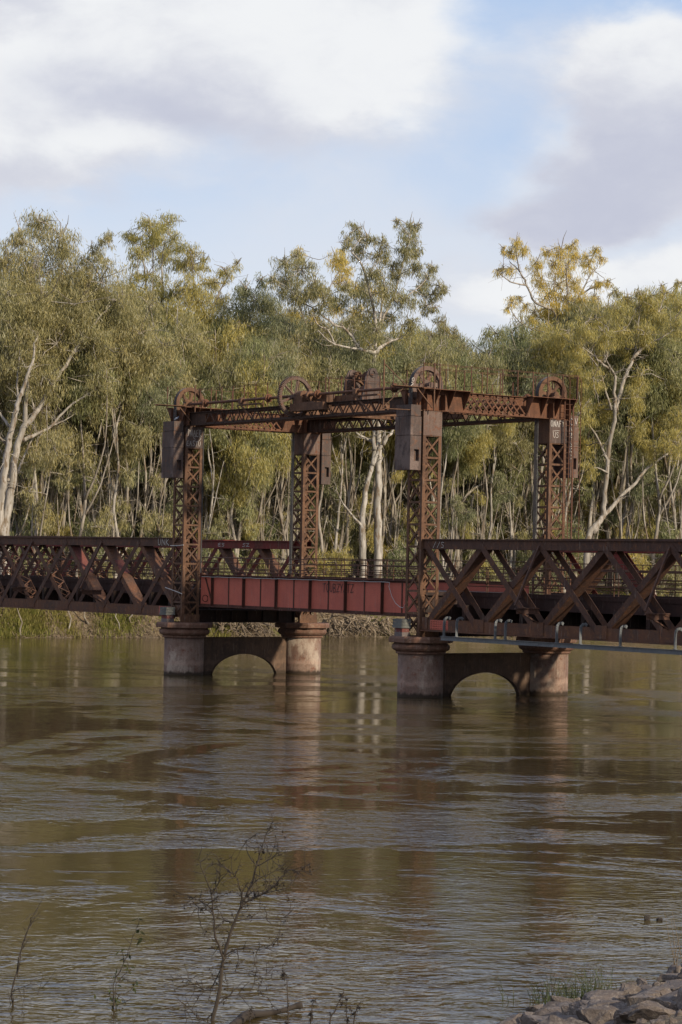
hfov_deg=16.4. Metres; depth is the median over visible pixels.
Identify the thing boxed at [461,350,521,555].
slender gum
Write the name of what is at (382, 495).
slender gum
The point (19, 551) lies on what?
shrub
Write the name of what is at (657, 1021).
rock
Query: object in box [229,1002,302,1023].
sunken log
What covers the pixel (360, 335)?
slender gum
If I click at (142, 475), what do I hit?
slender gum
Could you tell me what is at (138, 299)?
slender gum
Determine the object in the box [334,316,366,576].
slender gum
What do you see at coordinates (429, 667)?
bridge pier
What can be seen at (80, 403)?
slender gum
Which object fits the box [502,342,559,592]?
slender gum
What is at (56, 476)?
slender gum
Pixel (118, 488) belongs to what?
slender gum
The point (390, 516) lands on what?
slender gum
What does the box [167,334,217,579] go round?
slender gum
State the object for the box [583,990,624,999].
rock
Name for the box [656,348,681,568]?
slender gum
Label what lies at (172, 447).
counterweight
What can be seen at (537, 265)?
river gum
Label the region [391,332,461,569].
slender gum
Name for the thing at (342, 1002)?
weed stem
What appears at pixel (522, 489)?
slender gum
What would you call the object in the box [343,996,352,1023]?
weed stem
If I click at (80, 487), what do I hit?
slender gum
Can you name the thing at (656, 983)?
rock
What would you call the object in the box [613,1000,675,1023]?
rock
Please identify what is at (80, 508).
slender gum
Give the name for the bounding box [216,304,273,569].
slender gum
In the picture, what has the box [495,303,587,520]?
slender gum
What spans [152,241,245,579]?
river gum
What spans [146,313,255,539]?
slender gum
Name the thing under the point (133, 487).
slender gum
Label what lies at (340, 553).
shrub
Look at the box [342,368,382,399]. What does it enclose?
winch
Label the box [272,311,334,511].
slender gum
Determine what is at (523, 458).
slender gum
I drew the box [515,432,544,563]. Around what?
slender gum
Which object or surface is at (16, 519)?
slender gum
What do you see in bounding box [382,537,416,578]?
shrub
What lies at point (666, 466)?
slender gum
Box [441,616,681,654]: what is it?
pipe support beam
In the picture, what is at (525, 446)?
slender gum
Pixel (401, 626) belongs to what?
packing blocks
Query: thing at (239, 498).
slender gum
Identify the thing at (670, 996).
rock
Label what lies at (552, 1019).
rock
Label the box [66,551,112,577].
shrub
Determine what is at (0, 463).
slender gum
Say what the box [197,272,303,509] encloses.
river gum
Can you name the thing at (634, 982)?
rock
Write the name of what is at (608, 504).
slender gum
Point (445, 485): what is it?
slender gum
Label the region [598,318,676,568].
slender gum
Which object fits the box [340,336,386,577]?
slender gum
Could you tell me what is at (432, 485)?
slender gum
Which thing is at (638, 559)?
shrub
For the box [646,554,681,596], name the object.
shrub
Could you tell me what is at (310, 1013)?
weed stem
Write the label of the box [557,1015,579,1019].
rock
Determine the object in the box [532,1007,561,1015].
rock
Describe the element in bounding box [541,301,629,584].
slender gum
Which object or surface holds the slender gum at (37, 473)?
on the ground at (142, 627)
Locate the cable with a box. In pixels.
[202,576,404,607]
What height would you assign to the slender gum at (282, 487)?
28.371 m
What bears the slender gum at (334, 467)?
on the ground at (142, 627)
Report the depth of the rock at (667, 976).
38.58 m
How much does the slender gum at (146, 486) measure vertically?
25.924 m
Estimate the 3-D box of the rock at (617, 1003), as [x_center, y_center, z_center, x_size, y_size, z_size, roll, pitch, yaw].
[3.719,7.129,33.407,0.718,0.486,0.612,2,-1,-16]
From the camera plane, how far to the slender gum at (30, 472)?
217.45 m
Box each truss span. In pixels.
[0,536,311,617]
[420,539,681,645]
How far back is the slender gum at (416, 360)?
250.26 m
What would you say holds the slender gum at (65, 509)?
on the ground at (142, 627)
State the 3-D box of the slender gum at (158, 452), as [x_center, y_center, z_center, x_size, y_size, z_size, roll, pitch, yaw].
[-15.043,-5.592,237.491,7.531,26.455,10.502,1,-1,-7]
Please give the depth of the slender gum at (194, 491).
234.51 m
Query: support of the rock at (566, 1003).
on the ground at (142, 627)
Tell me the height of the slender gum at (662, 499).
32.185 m
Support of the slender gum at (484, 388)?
on the ground at (142, 627)
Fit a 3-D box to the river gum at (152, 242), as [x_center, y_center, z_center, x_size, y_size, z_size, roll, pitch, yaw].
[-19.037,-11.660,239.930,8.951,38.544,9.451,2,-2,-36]
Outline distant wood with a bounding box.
[12,478,666,582]
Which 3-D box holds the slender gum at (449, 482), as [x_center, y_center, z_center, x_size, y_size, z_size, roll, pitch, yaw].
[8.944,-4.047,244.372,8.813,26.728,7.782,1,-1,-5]
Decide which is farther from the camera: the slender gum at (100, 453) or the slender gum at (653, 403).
the slender gum at (653, 403)
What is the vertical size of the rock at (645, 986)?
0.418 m
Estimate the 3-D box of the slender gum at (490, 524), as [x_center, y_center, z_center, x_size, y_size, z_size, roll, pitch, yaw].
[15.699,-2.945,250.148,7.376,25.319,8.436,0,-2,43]
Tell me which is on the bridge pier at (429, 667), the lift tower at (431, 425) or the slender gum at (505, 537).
the lift tower at (431, 425)
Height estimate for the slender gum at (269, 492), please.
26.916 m
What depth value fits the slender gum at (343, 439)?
238.57 m
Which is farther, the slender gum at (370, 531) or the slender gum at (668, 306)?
the slender gum at (668, 306)
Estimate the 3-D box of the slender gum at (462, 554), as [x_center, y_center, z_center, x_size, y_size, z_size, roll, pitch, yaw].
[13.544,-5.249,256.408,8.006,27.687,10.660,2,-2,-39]
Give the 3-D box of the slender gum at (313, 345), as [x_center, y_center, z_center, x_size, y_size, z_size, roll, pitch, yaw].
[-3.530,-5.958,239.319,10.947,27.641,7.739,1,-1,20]
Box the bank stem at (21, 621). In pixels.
[17,608,22,633]
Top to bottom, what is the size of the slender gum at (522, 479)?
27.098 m
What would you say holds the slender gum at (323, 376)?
on the ground at (142, 627)
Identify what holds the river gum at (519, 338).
on the ground at (142, 627)
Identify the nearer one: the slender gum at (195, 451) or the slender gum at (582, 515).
the slender gum at (195, 451)
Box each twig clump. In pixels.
[6,900,55,1004]
[91,918,144,1008]
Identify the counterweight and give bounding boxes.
[161,403,183,477]
[309,433,330,484]
[394,384,421,470]
[553,416,578,477]
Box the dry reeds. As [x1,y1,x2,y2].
[664,911,681,964]
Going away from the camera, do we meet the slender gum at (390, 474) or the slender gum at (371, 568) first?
the slender gum at (390, 474)
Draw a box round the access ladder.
[561,376,581,592]
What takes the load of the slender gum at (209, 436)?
on the ground at (142, 627)
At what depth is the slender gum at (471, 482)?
257.47 m
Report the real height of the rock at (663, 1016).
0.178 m
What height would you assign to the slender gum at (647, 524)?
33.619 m
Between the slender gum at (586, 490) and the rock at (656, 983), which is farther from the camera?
the slender gum at (586, 490)
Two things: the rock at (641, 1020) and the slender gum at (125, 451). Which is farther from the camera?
the slender gum at (125, 451)
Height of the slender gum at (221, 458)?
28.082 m
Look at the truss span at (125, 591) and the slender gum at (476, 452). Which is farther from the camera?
the slender gum at (476, 452)
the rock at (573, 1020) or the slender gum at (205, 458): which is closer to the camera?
the rock at (573, 1020)
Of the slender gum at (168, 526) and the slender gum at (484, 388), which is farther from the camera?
the slender gum at (484, 388)
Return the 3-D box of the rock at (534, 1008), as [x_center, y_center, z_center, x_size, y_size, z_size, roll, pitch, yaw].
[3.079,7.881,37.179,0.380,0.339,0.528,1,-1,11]
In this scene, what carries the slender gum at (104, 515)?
on the ground at (142, 627)
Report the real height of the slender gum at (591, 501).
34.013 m
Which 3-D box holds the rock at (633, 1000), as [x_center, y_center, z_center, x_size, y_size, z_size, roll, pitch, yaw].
[4.382,6.929,33.156,0.788,0.380,0.571,1,-1,13]
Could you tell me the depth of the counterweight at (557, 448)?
132.90 m
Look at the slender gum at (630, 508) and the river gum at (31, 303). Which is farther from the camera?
the slender gum at (630, 508)
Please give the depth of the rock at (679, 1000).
32.32 m
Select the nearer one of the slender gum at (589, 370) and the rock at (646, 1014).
the rock at (646, 1014)
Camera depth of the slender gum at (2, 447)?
217.15 m
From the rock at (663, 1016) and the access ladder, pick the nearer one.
the rock at (663, 1016)
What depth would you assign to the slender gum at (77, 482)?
220.00 m
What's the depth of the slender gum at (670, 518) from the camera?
270.10 m
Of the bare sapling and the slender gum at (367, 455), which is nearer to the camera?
the bare sapling
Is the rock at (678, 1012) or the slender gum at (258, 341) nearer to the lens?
the rock at (678, 1012)
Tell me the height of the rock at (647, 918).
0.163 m
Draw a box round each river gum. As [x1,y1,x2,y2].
[0,207,187,574]
[118,208,192,575]
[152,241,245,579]
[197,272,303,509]
[264,214,450,577]
[281,245,385,335]
[414,312,468,554]
[428,319,593,578]
[492,230,614,566]
[553,279,681,568]
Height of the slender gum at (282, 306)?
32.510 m
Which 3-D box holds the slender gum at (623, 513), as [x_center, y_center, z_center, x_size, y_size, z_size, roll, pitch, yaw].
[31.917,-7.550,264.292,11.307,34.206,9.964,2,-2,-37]
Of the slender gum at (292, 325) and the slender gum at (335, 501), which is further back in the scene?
the slender gum at (335, 501)
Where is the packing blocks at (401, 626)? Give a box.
[392,619,410,635]
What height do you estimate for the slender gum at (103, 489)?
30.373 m
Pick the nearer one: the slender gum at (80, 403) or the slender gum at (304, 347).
the slender gum at (80, 403)
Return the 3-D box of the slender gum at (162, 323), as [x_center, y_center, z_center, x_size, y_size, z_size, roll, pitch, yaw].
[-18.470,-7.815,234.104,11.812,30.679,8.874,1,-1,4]
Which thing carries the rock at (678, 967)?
on the ground at (142, 627)
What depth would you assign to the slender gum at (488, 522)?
259.71 m
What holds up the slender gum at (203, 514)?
on the ground at (142, 627)
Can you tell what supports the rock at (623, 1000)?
on the ground at (142, 627)
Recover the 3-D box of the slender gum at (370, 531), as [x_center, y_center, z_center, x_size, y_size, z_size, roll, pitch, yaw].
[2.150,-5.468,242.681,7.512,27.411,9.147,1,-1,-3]
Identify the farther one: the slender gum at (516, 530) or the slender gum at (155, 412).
the slender gum at (516, 530)
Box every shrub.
[9,531,50,574]
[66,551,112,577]
[123,536,170,578]
[191,550,251,580]
[240,531,288,575]
[307,533,355,576]
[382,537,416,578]
[461,550,511,581]
[515,550,560,593]
[619,536,649,593]
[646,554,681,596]
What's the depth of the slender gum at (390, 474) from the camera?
254.12 m
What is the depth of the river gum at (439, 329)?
264.64 m
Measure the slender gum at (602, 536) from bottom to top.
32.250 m
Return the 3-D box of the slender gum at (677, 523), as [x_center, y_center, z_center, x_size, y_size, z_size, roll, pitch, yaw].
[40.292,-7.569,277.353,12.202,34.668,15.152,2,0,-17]
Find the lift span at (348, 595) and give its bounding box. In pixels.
[198,557,531,616]
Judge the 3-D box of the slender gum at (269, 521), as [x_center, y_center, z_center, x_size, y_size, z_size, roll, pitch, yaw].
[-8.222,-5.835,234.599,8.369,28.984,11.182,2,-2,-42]
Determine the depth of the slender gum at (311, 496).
239.54 m
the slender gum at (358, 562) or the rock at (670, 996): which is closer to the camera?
the rock at (670, 996)
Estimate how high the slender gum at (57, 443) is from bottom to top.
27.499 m
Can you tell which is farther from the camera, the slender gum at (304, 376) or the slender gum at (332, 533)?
the slender gum at (332, 533)
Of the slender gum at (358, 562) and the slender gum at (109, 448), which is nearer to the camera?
the slender gum at (109, 448)
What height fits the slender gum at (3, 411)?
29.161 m
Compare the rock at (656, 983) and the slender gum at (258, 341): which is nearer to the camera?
the rock at (656, 983)
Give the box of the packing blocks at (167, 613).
[159,607,174,621]
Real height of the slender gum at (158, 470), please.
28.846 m
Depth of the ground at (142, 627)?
215.29 m
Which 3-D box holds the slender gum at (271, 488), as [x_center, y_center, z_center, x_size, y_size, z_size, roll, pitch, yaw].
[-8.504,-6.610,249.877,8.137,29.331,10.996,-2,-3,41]
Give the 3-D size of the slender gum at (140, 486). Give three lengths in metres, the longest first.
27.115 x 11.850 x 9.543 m
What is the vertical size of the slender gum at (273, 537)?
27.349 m
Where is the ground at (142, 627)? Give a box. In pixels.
[0,579,681,1023]
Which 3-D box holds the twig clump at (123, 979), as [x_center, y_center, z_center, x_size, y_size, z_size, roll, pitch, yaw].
[-3.450,7.153,36.995,0.688,1.656,0.774,0,-2,38]
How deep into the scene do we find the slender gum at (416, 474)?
246.97 m
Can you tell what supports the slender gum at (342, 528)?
on the ground at (142, 627)
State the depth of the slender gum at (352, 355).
238.21 m
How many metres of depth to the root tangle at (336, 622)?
229.08 m
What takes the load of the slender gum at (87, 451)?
on the ground at (142, 627)
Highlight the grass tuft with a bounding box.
[474,957,673,1003]
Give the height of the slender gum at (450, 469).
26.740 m
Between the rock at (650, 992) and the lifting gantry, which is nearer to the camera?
the rock at (650, 992)
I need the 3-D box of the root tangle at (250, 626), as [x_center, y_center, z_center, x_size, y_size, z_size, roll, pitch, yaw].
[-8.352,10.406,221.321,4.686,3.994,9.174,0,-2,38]
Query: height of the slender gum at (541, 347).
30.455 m
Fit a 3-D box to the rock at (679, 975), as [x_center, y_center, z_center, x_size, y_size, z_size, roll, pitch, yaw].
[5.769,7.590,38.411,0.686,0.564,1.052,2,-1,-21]
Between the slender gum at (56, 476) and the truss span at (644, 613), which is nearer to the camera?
the truss span at (644, 613)
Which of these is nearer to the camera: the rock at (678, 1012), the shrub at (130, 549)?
the rock at (678, 1012)
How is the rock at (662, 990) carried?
on the ground at (142, 627)
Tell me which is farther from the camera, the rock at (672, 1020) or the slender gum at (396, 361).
the slender gum at (396, 361)
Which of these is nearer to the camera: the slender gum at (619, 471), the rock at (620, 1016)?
the rock at (620, 1016)
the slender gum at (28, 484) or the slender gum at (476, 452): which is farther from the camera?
the slender gum at (476, 452)
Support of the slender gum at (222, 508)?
on the ground at (142, 627)
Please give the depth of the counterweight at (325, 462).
152.18 m
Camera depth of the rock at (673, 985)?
35.06 m
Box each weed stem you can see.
[244,1006,253,1023]
[279,969,290,1023]
[307,999,315,1023]
[327,991,343,1023]
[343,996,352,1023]
[350,1002,361,1023]
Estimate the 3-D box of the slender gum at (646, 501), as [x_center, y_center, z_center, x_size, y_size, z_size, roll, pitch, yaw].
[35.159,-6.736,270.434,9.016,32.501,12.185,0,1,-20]
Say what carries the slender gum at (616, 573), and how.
on the ground at (142, 627)
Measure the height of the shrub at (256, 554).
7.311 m
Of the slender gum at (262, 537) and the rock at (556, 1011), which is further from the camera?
the slender gum at (262, 537)
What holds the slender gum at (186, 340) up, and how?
on the ground at (142, 627)
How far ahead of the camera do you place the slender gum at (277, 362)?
230.65 m
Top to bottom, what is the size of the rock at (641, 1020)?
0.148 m
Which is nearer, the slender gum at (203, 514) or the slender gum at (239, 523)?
the slender gum at (203, 514)
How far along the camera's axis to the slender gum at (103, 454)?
233.48 m
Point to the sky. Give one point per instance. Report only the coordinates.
(268, 127)
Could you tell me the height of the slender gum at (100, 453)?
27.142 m
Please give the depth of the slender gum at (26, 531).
221.64 m
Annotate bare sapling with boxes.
[168,805,322,1021]
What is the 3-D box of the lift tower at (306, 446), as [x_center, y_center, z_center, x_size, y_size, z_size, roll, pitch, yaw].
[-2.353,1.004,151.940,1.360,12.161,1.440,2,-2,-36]
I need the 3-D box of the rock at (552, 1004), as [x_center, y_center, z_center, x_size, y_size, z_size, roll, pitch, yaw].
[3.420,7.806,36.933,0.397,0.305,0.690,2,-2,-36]
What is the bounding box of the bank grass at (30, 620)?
[0,579,677,637]
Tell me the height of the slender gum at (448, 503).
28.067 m
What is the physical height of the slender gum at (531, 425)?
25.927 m
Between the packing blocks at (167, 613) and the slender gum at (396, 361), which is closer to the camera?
the packing blocks at (167, 613)
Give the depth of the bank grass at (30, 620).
211.59 m
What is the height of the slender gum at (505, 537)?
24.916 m
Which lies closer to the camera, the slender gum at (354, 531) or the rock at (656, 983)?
the rock at (656, 983)
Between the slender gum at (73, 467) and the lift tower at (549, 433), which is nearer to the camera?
the lift tower at (549, 433)
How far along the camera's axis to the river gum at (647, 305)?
254.70 m
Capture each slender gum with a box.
[0,281,50,556]
[0,284,98,535]
[0,287,44,526]
[0,313,92,575]
[0,336,81,572]
[0,371,5,468]
[0,406,22,510]
[6,299,88,525]
[12,429,48,553]
[16,279,63,574]
[20,289,95,575]
[33,297,76,556]
[37,332,126,576]
[39,394,99,556]
[48,285,94,576]
[49,278,101,534]
[52,271,126,576]
[63,291,140,535]
[64,319,168,574]
[67,339,146,567]
[69,280,145,561]
[69,316,158,577]
[71,299,156,554]
[73,303,163,553]
[74,308,132,534]
[76,431,105,525]
[94,323,152,536]
[96,306,147,536]
[106,287,163,558]
[106,319,169,558]
[110,364,183,573]
[112,275,147,559]
[119,325,160,536]
[120,298,199,574]
[121,281,201,571]
[126,288,159,569]
[127,352,204,574]
[129,361,193,555]
[139,304,206,555]
[145,317,218,535]
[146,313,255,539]
[155,300,220,579]
[157,326,222,579]
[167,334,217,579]
[169,376,220,558]
[181,342,221,580]
[192,303,232,550]
[192,370,246,567]
[197,339,270,574]
[197,349,300,559]
[201,315,279,565]
[208,335,244,537]
[213,313,237,554]
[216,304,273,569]
[219,330,288,575]
[225,315,302,568]
[226,306,274,517]
[235,317,280,551]
[235,324,247,556]
[237,354,300,566]
[241,322,302,514]
[243,319,281,551]
[245,320,327,561]
[247,337,311,571]
[262,296,301,575]
[262,333,311,530]
[268,331,321,574]
[269,309,355,514]
[269,327,304,563]
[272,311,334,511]
[273,316,348,513]
[275,322,334,563]
[275,329,325,558]
[280,350,362,576]
[297,337,347,567]
[299,326,394,572]
[307,359,369,575]
[309,326,357,566]
[311,334,353,575]
[313,339,366,547]
[315,327,363,576]
[319,339,405,570]
[326,324,362,524]
[328,458,360,576]
[331,329,399,552]
[332,313,365,538]
[333,485,373,576]
[334,301,388,576]
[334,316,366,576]
[334,318,359,576]
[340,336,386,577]
[347,333,426,555]
[350,324,436,568]
[351,335,437,564]
[353,335,419,577]
[357,335,415,577]
[357,477,388,577]
[363,338,444,530]
[372,354,435,577]
[382,366,417,578]
[383,325,441,529]
[387,338,448,559]
[389,322,445,556]
[390,343,484,579]
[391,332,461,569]
[397,476,417,526]
[399,348,466,578]
[412,322,431,493]
[414,326,485,577]
[414,337,471,579]
[419,319,472,579]
[426,378,487,579]
[428,389,492,579]
[429,347,462,557]
[434,343,514,568]
[442,342,487,571]
[443,442,492,560]
[444,328,480,550]
[457,382,518,580]
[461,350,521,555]
[461,462,501,535]
[472,370,530,555]
[475,485,507,559]
[477,352,544,558]
[480,347,544,575]
[486,471,522,568]
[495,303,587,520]
[496,335,525,581]
[497,385,539,581]
[500,340,529,570]
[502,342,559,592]
[503,335,535,582]
[505,324,562,535]
[506,312,607,591]
[510,317,579,575]
[514,413,624,538]
[515,369,579,593]
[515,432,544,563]
[524,348,591,576]
[527,326,603,583]
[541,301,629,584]
[550,295,655,585]
[552,287,629,562]
[553,357,609,591]
[567,308,626,556]
[569,309,635,553]
[583,447,636,538]
[587,337,661,594]
[590,315,660,538]
[595,303,647,538]
[597,467,619,585]
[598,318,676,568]
[599,293,657,590]
[601,306,654,586]
[602,308,664,593]
[608,317,672,555]
[613,566,617,585]
[617,284,681,586]
[617,317,681,593]
[632,293,681,514]
[633,314,681,587]
[637,318,679,587]
[639,308,681,596]
[648,281,681,508]
[652,304,678,567]
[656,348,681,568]
[656,460,681,578]
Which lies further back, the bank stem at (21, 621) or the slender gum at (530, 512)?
the slender gum at (530, 512)
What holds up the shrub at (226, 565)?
on the ground at (142, 627)
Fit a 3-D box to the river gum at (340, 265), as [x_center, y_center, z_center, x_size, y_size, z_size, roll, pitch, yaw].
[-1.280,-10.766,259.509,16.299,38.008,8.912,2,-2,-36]
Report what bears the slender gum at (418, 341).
on the ground at (142, 627)
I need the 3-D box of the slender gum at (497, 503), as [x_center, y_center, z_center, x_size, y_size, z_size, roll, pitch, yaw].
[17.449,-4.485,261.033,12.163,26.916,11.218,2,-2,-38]
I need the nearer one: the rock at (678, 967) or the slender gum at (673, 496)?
the rock at (678, 967)
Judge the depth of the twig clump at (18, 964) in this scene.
37.17 m
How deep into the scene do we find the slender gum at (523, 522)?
266.34 m
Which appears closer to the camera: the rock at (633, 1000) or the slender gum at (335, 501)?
the rock at (633, 1000)
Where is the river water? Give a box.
[0,637,681,1023]
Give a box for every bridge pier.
[156,609,329,675]
[389,632,576,697]
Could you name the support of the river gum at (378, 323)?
on the ground at (142, 627)
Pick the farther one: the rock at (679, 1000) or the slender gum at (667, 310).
the slender gum at (667, 310)
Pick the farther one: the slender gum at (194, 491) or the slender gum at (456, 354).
the slender gum at (456, 354)
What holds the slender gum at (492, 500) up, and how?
on the ground at (142, 627)
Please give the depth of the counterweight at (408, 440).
126.41 m
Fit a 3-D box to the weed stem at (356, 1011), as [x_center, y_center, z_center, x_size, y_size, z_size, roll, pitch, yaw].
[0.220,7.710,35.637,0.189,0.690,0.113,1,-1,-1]
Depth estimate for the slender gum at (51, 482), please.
226.90 m
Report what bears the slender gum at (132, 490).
on the ground at (142, 627)
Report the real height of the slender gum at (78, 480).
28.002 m
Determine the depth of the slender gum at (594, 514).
262.28 m
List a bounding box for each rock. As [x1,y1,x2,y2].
[496,1013,522,1023]
[521,1014,548,1023]
[525,1004,545,1011]
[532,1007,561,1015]
[537,1014,573,1023]
[542,1001,561,1007]
[551,996,573,1001]
[555,1001,571,1007]
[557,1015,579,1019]
[561,1005,569,1014]
[566,1017,587,1023]
[568,999,608,1014]
[575,1000,620,1023]
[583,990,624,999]
[584,1000,626,1021]
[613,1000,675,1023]
[616,998,626,1002]
[618,983,642,994]
[620,981,637,984]
[625,986,671,1004]
[626,994,662,1006]
[628,1009,670,1022]
[636,978,647,984]
[636,988,659,996]
[636,1018,646,1023]
[638,982,651,988]
[644,915,650,920]
[650,1019,664,1023]
[652,981,660,986]
[656,973,678,982]
[657,1015,668,1018]
[658,1000,677,1010]
[659,990,677,1000]
[660,980,681,991]
[666,965,680,973]
[669,1017,677,1023]
[674,1009,681,1016]
[675,965,681,972]
[676,987,681,1009]
[677,969,681,978]
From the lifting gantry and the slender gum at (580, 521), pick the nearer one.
the lifting gantry
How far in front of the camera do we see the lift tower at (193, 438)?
146.43 m
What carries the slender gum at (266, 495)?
on the ground at (142, 627)
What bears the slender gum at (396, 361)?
on the ground at (142, 627)
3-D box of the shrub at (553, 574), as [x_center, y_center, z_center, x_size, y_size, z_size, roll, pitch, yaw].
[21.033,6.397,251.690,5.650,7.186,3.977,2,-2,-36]
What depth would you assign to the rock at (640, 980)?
39.32 m
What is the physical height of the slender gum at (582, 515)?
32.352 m
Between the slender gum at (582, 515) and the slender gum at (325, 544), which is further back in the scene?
the slender gum at (582, 515)
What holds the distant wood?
on the ground at (142, 627)
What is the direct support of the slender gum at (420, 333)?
on the ground at (142, 627)
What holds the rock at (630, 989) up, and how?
on the ground at (142, 627)
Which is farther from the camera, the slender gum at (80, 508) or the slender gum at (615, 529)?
the slender gum at (615, 529)
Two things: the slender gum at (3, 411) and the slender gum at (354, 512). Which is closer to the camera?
the slender gum at (3, 411)
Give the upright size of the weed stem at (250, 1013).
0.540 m
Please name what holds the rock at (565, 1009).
on the ground at (142, 627)
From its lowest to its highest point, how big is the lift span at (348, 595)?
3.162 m
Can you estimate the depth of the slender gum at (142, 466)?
230.04 m
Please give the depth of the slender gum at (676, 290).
286.75 m
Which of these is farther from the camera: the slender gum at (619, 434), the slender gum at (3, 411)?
the slender gum at (619, 434)
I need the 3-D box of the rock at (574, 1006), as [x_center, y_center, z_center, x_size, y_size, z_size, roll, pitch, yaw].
[3.668,7.256,34.028,0.670,0.471,0.753,2,-2,-36]
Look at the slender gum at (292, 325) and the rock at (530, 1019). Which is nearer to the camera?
the rock at (530, 1019)
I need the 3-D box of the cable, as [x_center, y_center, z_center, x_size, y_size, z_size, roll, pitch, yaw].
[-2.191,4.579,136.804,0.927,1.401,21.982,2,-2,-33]
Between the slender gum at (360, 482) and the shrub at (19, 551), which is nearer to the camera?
the shrub at (19, 551)
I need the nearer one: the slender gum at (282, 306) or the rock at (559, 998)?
the rock at (559, 998)
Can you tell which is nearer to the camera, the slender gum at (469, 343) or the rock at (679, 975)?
the rock at (679, 975)
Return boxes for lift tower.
[171,426,202,622]
[290,433,319,622]
[405,410,441,636]
[531,419,566,593]
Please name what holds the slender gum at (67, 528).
on the ground at (142, 627)
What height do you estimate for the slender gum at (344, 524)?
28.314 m
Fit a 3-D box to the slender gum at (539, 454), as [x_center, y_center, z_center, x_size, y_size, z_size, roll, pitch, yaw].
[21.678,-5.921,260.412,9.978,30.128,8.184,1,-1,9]
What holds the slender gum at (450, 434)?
on the ground at (142, 627)
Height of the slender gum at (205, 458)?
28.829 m
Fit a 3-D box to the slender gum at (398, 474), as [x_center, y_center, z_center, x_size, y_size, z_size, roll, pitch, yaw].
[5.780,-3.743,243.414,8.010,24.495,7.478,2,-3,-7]
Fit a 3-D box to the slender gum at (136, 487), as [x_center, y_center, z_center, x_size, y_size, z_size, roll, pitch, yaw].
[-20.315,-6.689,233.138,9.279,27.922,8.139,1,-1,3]
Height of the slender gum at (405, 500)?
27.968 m
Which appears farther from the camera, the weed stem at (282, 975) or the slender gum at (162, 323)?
the slender gum at (162, 323)
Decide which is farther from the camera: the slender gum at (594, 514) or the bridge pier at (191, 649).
the slender gum at (594, 514)
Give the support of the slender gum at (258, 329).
on the ground at (142, 627)
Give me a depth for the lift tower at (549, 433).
132.18 m
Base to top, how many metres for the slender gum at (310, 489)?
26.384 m
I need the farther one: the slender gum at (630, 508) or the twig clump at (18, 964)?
the slender gum at (630, 508)
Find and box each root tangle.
[210,622,279,636]
[319,613,411,637]
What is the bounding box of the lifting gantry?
[155,359,578,580]
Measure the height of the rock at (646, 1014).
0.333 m
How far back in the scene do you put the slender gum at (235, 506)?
238.43 m
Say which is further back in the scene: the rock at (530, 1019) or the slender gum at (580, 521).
the slender gum at (580, 521)
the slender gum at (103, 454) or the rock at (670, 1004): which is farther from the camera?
the slender gum at (103, 454)
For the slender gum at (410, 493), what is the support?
on the ground at (142, 627)
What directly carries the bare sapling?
in the river water
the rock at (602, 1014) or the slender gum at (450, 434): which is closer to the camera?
the rock at (602, 1014)
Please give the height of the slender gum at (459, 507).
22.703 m
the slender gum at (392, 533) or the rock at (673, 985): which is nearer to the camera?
the rock at (673, 985)
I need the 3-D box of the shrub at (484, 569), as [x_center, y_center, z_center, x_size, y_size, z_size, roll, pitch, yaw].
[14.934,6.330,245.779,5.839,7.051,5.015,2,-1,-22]
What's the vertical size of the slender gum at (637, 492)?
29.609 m
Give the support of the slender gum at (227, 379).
on the ground at (142, 627)
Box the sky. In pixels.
[0,0,681,499]
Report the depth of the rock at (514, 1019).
35.43 m
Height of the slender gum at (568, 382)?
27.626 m
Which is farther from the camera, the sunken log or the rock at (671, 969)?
the rock at (671, 969)
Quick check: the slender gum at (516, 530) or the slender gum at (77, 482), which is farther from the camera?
the slender gum at (516, 530)
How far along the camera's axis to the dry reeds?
42.01 m
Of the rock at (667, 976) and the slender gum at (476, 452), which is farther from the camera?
the slender gum at (476, 452)
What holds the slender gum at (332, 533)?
on the ground at (142, 627)
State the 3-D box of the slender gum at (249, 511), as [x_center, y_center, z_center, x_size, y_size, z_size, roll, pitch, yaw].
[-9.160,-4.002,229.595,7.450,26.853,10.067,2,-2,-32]

